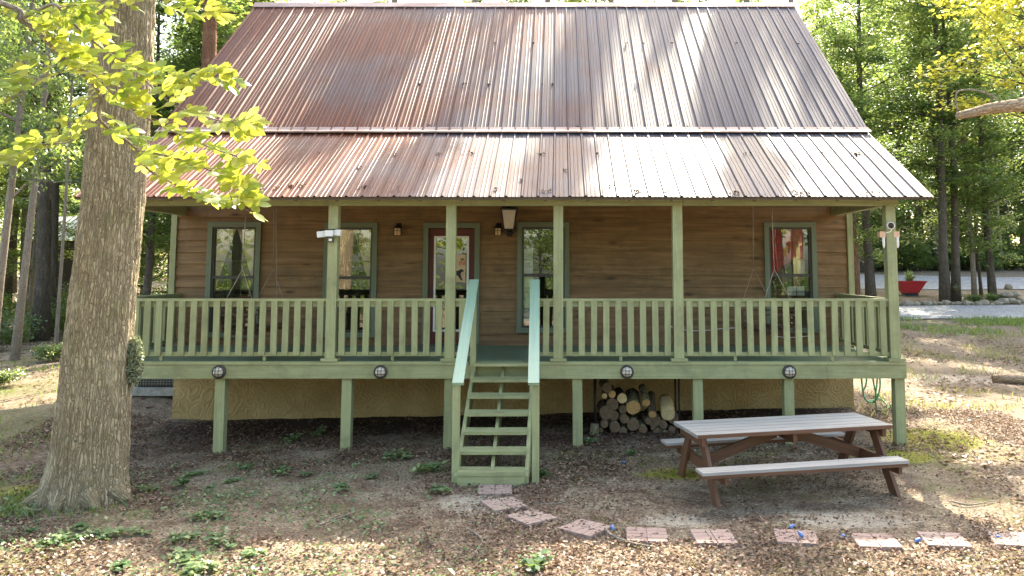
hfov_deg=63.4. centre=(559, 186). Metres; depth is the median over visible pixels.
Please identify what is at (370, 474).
weed plant
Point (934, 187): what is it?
forest tree
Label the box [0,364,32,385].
undergrowth bush
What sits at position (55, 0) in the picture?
sky
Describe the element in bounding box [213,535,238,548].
weed plant
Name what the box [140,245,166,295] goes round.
forest tree
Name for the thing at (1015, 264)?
undergrowth bush
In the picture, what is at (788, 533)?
stepping stone
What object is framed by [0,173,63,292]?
forest tree
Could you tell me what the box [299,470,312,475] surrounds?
weed plant
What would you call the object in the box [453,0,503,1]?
forest tree
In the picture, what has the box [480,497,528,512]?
stepping stone
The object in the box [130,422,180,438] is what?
fallen stick
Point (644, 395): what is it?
firewood log
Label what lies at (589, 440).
weed plant
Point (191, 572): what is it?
weed plant
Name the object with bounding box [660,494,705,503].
fallen stick
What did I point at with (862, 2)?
forest tree
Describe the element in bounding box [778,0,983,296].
forest tree
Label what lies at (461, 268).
door sign
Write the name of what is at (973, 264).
forest tree
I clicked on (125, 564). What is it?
weed plant
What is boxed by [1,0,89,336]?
forest tree
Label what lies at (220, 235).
window
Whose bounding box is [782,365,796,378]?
bulkhead light
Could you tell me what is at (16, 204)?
forest tree
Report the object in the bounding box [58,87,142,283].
forest tree
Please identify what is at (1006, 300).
garden stone
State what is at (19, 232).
woods
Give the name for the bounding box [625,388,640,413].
firewood log
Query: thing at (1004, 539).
stepping stone
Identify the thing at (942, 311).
gravel drive
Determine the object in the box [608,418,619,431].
firewood log
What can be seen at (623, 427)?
firewood log
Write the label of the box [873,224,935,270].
undergrowth bush
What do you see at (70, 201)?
forest tree
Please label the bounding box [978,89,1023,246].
forest tree
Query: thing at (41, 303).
forest tree
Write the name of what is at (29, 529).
weed plant
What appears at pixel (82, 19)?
hickory tree
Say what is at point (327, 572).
ground cover
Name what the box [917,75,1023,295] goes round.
forest tree
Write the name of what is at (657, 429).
firewood log
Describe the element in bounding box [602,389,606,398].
firewood log
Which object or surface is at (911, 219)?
forest tree
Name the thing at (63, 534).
weed plant
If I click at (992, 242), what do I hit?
undergrowth bush
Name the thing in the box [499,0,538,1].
forest tree
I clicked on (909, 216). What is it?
forest tree
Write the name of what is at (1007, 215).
forest tree
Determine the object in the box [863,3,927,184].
forest tree
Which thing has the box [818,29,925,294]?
forest tree
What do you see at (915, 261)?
undergrowth bush
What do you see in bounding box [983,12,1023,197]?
forest tree
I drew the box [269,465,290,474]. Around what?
weed plant
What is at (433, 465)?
weed plant
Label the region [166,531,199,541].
weed plant
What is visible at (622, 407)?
firewood log
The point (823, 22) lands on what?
forest tree
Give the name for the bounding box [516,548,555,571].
weed plant
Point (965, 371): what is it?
dry grass
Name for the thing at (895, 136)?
forest tree
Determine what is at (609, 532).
fallen stick
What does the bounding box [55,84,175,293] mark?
forest tree
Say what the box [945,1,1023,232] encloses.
forest tree
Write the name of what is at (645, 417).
firewood log
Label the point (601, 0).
forest tree
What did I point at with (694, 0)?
forest tree
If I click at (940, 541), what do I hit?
stepping stone
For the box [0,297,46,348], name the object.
undergrowth bush
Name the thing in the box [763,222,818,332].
window
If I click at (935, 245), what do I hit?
forest tree
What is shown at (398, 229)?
wall lantern
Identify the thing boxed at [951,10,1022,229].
forest tree
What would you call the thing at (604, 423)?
firewood log
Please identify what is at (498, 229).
wall lantern
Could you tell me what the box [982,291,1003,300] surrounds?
undergrowth bush
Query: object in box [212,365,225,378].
bulkhead light
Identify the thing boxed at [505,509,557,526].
stepping stone
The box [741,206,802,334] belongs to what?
porch swing
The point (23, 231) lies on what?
forest tree
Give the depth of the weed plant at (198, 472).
10.38 m
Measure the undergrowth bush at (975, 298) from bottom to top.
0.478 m
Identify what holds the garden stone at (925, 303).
on the ground at (856, 504)
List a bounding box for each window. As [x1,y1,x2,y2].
[205,222,261,337]
[322,223,377,337]
[516,222,569,332]
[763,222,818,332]
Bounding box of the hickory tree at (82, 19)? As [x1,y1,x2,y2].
[0,0,272,221]
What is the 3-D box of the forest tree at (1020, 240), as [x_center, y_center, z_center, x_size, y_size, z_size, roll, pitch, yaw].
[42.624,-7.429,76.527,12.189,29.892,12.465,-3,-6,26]
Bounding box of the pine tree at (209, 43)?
[201,0,252,68]
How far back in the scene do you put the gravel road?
44.52 m
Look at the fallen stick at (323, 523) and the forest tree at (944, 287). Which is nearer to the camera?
the fallen stick at (323, 523)
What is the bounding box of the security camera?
[877,222,899,247]
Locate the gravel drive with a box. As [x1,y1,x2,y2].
[899,305,1023,318]
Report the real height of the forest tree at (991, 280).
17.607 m
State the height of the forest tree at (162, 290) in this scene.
10.388 m
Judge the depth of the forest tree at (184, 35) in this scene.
40.69 m
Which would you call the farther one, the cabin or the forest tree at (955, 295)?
the forest tree at (955, 295)
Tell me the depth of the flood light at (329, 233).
12.02 m
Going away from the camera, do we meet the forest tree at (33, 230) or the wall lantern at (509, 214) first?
the wall lantern at (509, 214)
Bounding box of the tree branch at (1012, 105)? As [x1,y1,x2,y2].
[955,89,1023,118]
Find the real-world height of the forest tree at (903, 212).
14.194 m
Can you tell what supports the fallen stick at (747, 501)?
on the ground at (856, 504)
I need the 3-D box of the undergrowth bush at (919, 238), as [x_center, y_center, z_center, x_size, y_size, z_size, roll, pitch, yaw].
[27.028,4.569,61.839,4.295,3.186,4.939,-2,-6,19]
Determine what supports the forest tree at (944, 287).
on the ground at (856, 504)
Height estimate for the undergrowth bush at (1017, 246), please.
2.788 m
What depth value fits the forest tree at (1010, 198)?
66.56 m
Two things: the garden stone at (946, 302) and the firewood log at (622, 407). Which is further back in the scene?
the garden stone at (946, 302)
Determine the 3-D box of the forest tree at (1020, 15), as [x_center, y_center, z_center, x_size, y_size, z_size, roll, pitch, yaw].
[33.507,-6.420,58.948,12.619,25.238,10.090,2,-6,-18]
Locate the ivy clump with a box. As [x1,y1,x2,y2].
[126,335,144,387]
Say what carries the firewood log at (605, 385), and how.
on the firewood log at (604, 395)
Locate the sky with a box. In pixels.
[0,0,1018,263]
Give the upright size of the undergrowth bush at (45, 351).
0.664 m
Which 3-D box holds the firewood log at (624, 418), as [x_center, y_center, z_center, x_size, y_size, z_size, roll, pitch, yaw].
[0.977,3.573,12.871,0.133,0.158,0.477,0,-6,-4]
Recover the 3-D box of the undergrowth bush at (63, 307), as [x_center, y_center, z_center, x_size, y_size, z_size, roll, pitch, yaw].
[-23.709,5.948,39.272,3.072,1.982,2.672,0,-6,-4]
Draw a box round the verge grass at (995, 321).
[900,315,1023,337]
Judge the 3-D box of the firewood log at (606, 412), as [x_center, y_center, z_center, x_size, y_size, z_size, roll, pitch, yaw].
[0.708,3.472,12.865,0.245,0.249,0.442,0,-6,0]
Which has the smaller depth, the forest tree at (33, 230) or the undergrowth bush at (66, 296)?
the undergrowth bush at (66, 296)
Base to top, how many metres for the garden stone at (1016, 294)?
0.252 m
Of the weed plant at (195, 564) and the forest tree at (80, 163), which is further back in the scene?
the forest tree at (80, 163)
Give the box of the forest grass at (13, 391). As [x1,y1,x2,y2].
[0,347,61,517]
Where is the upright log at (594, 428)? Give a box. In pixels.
[590,423,598,436]
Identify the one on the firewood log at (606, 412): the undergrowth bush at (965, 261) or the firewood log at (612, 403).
the firewood log at (612, 403)
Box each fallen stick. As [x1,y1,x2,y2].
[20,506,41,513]
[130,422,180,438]
[317,510,359,525]
[465,527,482,554]
[534,502,563,504]
[604,527,652,547]
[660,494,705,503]
[746,500,765,505]
[951,500,993,505]
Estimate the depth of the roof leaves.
12.19 m
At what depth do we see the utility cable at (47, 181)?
20.22 m
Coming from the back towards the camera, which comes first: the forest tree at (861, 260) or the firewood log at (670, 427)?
the forest tree at (861, 260)
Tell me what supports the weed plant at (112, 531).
on the ground at (856, 504)
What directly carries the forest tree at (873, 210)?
on the ground at (856, 504)
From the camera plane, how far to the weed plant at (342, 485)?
9.63 m
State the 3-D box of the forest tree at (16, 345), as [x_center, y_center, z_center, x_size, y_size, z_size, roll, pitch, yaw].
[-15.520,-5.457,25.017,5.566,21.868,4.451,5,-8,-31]
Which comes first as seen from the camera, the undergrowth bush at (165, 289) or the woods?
the undergrowth bush at (165, 289)
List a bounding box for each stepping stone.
[477,484,511,495]
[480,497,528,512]
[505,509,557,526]
[558,519,610,539]
[626,527,668,544]
[689,529,738,547]
[774,528,819,545]
[849,533,903,550]
[916,531,972,550]
[985,531,1023,548]
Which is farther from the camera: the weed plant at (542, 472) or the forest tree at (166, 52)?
the forest tree at (166, 52)
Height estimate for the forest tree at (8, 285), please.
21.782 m
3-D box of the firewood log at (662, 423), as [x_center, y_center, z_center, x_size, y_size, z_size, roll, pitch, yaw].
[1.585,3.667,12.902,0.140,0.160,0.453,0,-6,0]
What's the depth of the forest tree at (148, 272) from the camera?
31.79 m
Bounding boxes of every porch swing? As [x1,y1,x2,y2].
[220,206,282,334]
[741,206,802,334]
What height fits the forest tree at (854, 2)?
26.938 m
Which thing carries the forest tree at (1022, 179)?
on the ground at (856, 504)
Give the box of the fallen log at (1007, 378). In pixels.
[991,373,1023,383]
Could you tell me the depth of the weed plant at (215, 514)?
8.62 m
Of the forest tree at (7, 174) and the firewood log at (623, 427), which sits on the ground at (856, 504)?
the forest tree at (7, 174)
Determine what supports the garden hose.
hanging from the cabin
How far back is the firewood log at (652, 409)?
12.69 m
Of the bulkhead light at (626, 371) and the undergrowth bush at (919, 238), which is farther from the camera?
the undergrowth bush at (919, 238)
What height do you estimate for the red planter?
0.702 m
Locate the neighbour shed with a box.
[29,216,77,296]
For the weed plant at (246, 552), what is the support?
on the ground at (856, 504)
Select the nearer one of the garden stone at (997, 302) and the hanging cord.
the hanging cord
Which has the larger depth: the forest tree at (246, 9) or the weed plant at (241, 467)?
the forest tree at (246, 9)
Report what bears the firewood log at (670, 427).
on the firewood log
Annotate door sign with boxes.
[456,255,465,281]
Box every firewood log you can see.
[597,399,613,419]
[597,419,602,432]
[599,379,611,392]
[600,417,607,427]
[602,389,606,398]
[606,395,617,409]
[608,384,615,397]
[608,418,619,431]
[611,409,618,419]
[615,387,626,402]
[617,408,628,423]
[618,402,626,412]
[619,421,627,432]
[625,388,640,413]
[627,414,638,430]
[638,417,646,432]
[639,384,649,405]
[640,411,650,423]
[644,408,660,426]
[648,391,655,417]
[648,424,661,432]
[658,394,674,419]
[658,413,666,428]
[666,420,674,432]
[668,411,677,423]
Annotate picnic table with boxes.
[661,412,908,508]
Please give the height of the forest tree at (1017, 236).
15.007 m
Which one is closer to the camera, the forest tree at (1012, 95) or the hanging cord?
the hanging cord
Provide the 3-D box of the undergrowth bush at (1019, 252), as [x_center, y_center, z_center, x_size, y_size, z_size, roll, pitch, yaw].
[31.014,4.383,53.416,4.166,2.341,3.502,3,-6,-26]
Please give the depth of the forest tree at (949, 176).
58.45 m
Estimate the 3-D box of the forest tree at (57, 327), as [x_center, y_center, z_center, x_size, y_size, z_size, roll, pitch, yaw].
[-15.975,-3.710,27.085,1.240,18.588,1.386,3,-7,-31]
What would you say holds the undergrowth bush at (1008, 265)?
on the ground at (856, 504)
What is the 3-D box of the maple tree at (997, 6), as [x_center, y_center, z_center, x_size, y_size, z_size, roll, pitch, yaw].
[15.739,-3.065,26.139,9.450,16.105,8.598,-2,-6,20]
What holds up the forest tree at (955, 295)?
on the ground at (856, 504)
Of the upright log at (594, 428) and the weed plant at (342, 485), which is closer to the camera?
the weed plant at (342, 485)
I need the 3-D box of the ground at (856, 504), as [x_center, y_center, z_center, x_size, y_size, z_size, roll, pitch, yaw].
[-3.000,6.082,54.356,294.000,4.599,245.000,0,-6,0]
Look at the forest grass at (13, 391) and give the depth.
13.02 m
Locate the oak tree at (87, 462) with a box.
[15,0,155,513]
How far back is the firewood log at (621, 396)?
12.68 m
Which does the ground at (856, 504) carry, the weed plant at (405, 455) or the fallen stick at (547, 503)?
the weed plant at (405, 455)
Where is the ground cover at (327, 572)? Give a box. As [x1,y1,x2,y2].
[0,456,575,575]
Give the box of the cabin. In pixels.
[74,2,933,486]
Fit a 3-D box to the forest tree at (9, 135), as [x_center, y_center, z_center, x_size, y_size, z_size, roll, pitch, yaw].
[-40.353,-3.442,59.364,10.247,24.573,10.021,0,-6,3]
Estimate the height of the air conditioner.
0.945 m
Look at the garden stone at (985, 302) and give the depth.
34.58 m
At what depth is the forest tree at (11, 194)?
21.50 m
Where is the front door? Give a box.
[422,223,479,345]
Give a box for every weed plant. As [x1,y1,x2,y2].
[23,526,38,532]
[30,529,70,545]
[65,534,83,540]
[67,520,89,529]
[84,526,128,539]
[107,557,132,570]
[127,525,154,535]
[136,483,159,491]
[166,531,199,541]
[166,546,201,565]
[170,476,192,486]
[178,560,209,575]
[181,470,210,476]
[184,557,219,573]
[187,510,229,516]
[203,531,224,539]
[204,485,215,489]
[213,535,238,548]
[221,478,245,482]
[236,464,254,469]
[241,546,265,558]
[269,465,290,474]
[278,433,302,442]
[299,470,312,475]
[307,424,326,435]
[331,483,350,491]
[364,471,379,478]
[381,451,396,460]
[392,448,413,458]
[409,460,451,471]
[429,483,451,492]
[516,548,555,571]
[539,468,552,476]
[585,437,598,444]
[624,449,636,454]
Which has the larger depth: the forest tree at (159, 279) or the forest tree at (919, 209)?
the forest tree at (919, 209)
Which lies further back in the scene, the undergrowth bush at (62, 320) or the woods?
the woods
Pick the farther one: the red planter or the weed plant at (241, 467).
the red planter
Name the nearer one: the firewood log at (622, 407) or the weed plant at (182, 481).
the weed plant at (182, 481)
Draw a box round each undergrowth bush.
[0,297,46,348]
[0,327,38,342]
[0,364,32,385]
[1,284,17,317]
[2,294,16,321]
[12,297,66,337]
[23,341,62,360]
[25,291,66,330]
[57,282,68,299]
[140,279,167,294]
[863,238,898,271]
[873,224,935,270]
[882,239,937,270]
[899,228,930,266]
[901,243,929,269]
[913,249,931,269]
[923,252,950,269]
[927,223,1011,251]
[948,221,1019,269]
[948,241,1002,270]
[961,292,984,301]
[980,258,1007,270]
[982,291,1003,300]
[994,251,1023,269]
[995,234,1023,252]
[995,252,1023,269]
[1005,243,1023,269]
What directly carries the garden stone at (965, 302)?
on the ground at (856, 504)
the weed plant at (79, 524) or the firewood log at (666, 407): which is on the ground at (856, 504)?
the weed plant at (79, 524)
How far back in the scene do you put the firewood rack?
12.67 m
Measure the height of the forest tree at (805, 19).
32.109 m
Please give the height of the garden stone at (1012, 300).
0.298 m
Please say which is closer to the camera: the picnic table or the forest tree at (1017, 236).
the picnic table
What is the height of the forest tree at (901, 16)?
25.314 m
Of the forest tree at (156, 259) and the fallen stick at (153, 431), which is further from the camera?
the forest tree at (156, 259)
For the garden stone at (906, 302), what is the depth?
34.46 m
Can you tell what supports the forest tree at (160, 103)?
on the ground at (856, 504)
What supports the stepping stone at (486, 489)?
on the ground at (856, 504)
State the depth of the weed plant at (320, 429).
13.00 m
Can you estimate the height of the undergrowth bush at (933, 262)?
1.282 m
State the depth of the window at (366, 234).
14.55 m
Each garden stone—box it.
[901,300,911,305]
[913,301,920,305]
[923,301,931,305]
[942,300,950,304]
[961,300,971,304]
[978,300,989,304]
[991,300,1004,304]
[998,298,1009,304]
[1000,292,1013,297]
[1004,284,1012,289]
[1008,298,1016,303]
[1012,292,1020,297]
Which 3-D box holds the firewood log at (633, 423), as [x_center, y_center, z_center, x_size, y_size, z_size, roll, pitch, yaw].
[1.137,3.671,12.890,0.191,0.196,0.499,0,-6,3]
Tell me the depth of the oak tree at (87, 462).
9.29 m
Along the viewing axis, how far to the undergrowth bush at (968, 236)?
57.41 m
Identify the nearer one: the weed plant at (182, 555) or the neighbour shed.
the weed plant at (182, 555)
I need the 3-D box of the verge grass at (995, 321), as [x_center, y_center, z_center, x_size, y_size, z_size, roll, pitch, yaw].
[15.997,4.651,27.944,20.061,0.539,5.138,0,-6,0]
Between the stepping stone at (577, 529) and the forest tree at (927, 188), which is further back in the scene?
the forest tree at (927, 188)
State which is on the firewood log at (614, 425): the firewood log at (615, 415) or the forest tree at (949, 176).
the firewood log at (615, 415)
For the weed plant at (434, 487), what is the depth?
9.58 m
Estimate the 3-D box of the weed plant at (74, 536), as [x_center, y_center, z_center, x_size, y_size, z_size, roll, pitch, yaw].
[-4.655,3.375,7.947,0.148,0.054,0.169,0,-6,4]
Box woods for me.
[0,99,1019,280]
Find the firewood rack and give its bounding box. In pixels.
[593,379,680,434]
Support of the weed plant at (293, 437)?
on the ground at (856, 504)
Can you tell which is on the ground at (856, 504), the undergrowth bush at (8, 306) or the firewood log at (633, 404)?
the undergrowth bush at (8, 306)
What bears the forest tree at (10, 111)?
on the ground at (856, 504)
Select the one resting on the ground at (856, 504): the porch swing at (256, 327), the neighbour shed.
the neighbour shed
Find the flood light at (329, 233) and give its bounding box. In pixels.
[317,229,341,241]
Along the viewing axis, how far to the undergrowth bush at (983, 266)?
52.14 m
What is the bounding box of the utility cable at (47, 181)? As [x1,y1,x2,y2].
[8,176,80,182]
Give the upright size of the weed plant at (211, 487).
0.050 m
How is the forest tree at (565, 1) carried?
on the ground at (856, 504)
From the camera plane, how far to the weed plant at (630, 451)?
11.24 m
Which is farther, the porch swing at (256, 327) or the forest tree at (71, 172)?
the forest tree at (71, 172)
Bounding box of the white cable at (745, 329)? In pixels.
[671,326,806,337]
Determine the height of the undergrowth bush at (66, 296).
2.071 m
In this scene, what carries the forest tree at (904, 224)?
on the ground at (856, 504)
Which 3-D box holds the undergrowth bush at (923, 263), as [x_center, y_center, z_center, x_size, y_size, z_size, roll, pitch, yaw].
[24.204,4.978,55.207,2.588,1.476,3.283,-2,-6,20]
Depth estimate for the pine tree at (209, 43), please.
28.53 m
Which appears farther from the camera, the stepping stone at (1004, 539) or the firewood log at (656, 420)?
the firewood log at (656, 420)
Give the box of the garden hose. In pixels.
[861,379,888,410]
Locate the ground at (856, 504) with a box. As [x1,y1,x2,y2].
[0,264,1023,575]
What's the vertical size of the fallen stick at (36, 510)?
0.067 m
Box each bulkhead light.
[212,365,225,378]
[374,365,387,378]
[620,365,633,378]
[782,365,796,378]
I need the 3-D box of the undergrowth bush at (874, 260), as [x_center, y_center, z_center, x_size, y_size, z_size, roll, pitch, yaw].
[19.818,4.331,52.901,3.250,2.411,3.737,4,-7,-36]
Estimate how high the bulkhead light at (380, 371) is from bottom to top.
0.196 m
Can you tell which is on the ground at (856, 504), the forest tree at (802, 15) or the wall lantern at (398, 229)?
the forest tree at (802, 15)
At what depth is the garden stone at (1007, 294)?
35.47 m
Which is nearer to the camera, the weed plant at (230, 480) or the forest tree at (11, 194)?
the weed plant at (230, 480)
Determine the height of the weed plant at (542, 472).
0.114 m
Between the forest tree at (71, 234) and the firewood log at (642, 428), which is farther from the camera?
the forest tree at (71, 234)
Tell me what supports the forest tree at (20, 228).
on the ground at (856, 504)
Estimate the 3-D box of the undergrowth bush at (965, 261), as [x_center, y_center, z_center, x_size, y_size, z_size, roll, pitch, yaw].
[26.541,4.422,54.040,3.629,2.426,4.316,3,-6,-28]
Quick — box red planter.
[898,281,927,295]
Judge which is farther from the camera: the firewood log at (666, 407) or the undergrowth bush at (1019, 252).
the undergrowth bush at (1019, 252)
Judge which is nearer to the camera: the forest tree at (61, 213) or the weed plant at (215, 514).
the weed plant at (215, 514)
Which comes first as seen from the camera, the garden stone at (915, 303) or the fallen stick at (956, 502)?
the fallen stick at (956, 502)
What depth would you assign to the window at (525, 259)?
14.53 m
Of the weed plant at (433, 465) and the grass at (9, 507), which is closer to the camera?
the grass at (9, 507)
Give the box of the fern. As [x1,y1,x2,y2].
[901,268,915,280]
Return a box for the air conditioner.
[132,339,173,395]
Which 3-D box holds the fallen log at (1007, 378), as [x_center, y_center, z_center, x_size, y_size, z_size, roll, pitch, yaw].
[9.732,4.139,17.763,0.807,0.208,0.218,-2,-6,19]
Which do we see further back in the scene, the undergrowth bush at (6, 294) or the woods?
the woods
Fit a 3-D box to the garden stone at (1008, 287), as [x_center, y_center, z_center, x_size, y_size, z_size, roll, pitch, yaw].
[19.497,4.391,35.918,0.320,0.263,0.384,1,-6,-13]
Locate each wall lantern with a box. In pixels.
[394,223,401,235]
[494,223,501,235]
[500,206,517,236]
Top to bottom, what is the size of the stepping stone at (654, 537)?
0.046 m
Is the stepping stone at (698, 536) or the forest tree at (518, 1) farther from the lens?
the forest tree at (518, 1)
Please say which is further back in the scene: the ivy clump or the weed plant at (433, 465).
the weed plant at (433, 465)
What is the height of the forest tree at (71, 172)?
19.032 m
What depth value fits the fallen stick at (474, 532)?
8.01 m
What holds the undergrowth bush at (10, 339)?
on the ground at (856, 504)
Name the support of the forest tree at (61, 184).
on the ground at (856, 504)
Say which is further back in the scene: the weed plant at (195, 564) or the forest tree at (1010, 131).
the forest tree at (1010, 131)
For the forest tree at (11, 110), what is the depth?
49.49 m
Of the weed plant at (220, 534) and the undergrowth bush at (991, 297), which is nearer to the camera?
the weed plant at (220, 534)
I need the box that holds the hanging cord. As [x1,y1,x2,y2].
[276,206,277,340]
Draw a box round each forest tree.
[0,0,68,193]
[0,0,88,326]
[0,0,90,360]
[0,0,171,341]
[0,2,61,213]
[0,2,81,315]
[0,10,38,185]
[0,30,83,314]
[0,46,78,290]
[0,57,80,321]
[0,90,34,268]
[0,104,26,130]
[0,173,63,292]
[0,195,28,221]
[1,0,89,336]
[1,103,79,240]
[17,150,78,262]
[30,0,223,295]
[54,0,76,344]
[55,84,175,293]
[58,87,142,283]
[59,14,164,226]
[59,43,159,218]
[59,46,154,224]
[59,128,83,210]
[68,215,169,287]
[72,123,167,295]
[138,218,169,287]
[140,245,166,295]
[143,17,201,293]
[144,0,247,251]
[145,17,232,261]
[150,0,291,133]
[154,0,352,83]
[154,23,184,287]
[160,2,193,57]
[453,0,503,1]
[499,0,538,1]
[544,0,576,1]
[559,0,647,1]
[660,0,715,1]
[718,0,770,1]
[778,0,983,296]
[780,0,847,60]
[795,0,848,59]
[798,0,877,79]
[813,0,897,131]
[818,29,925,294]
[829,0,924,270]
[834,57,891,226]
[835,21,907,272]
[838,0,1023,301]
[853,0,1023,301]
[853,88,912,292]
[855,0,1003,250]
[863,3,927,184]
[867,33,914,225]
[868,0,1023,292]
[868,70,930,265]
[869,1,997,270]
[869,71,913,230]
[871,0,964,264]
[872,52,929,230]
[873,91,916,236]
[894,0,1023,293]
[899,29,986,252]
[899,144,930,243]
[905,117,961,224]
[907,102,964,228]
[910,7,1023,295]
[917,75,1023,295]
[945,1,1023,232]
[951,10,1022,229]
[963,50,1023,269]
[967,1,1023,175]
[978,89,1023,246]
[978,135,1023,242]
[979,114,1023,242]
[981,20,1023,250]
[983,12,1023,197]
[992,19,1023,141]
[1000,66,1023,226]
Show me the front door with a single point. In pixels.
(429, 235)
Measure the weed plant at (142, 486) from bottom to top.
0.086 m
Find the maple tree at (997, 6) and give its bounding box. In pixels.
[907,0,1023,122]
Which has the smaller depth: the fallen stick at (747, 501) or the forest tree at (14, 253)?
the fallen stick at (747, 501)
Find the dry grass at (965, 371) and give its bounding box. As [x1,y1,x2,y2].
[853,333,1023,459]
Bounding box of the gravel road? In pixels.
[860,274,1023,289]
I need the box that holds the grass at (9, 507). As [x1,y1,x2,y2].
[0,479,153,517]
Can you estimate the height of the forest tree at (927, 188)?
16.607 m
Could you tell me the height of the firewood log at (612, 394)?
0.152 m
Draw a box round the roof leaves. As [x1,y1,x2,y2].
[259,42,882,195]
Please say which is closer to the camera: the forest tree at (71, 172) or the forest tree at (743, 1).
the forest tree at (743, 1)
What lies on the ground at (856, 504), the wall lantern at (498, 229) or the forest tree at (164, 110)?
the forest tree at (164, 110)
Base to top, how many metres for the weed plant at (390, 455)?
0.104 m
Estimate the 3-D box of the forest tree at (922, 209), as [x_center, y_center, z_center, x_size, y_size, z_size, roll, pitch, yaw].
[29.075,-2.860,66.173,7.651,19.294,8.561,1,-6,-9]
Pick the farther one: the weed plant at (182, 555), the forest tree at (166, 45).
the forest tree at (166, 45)
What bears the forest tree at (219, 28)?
on the ground at (856, 504)
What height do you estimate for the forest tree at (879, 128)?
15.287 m
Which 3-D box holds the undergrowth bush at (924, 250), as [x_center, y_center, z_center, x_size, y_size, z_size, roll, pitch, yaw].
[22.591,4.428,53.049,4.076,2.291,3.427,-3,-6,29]
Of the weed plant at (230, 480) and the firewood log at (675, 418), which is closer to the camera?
the weed plant at (230, 480)
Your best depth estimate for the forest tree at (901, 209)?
67.97 m
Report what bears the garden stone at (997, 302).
on the ground at (856, 504)
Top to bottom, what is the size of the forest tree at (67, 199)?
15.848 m
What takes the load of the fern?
in the red planter
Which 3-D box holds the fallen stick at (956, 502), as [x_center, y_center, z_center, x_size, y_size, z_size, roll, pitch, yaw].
[4.547,3.462,9.038,0.484,0.027,0.141,0,-6,-3]
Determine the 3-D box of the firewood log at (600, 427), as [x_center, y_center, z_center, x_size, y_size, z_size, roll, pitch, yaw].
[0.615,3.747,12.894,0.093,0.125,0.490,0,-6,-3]
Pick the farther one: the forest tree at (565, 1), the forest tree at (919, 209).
the forest tree at (919, 209)
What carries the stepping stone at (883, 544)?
on the ground at (856, 504)
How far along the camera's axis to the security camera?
12.10 m
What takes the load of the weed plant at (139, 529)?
on the ground at (856, 504)

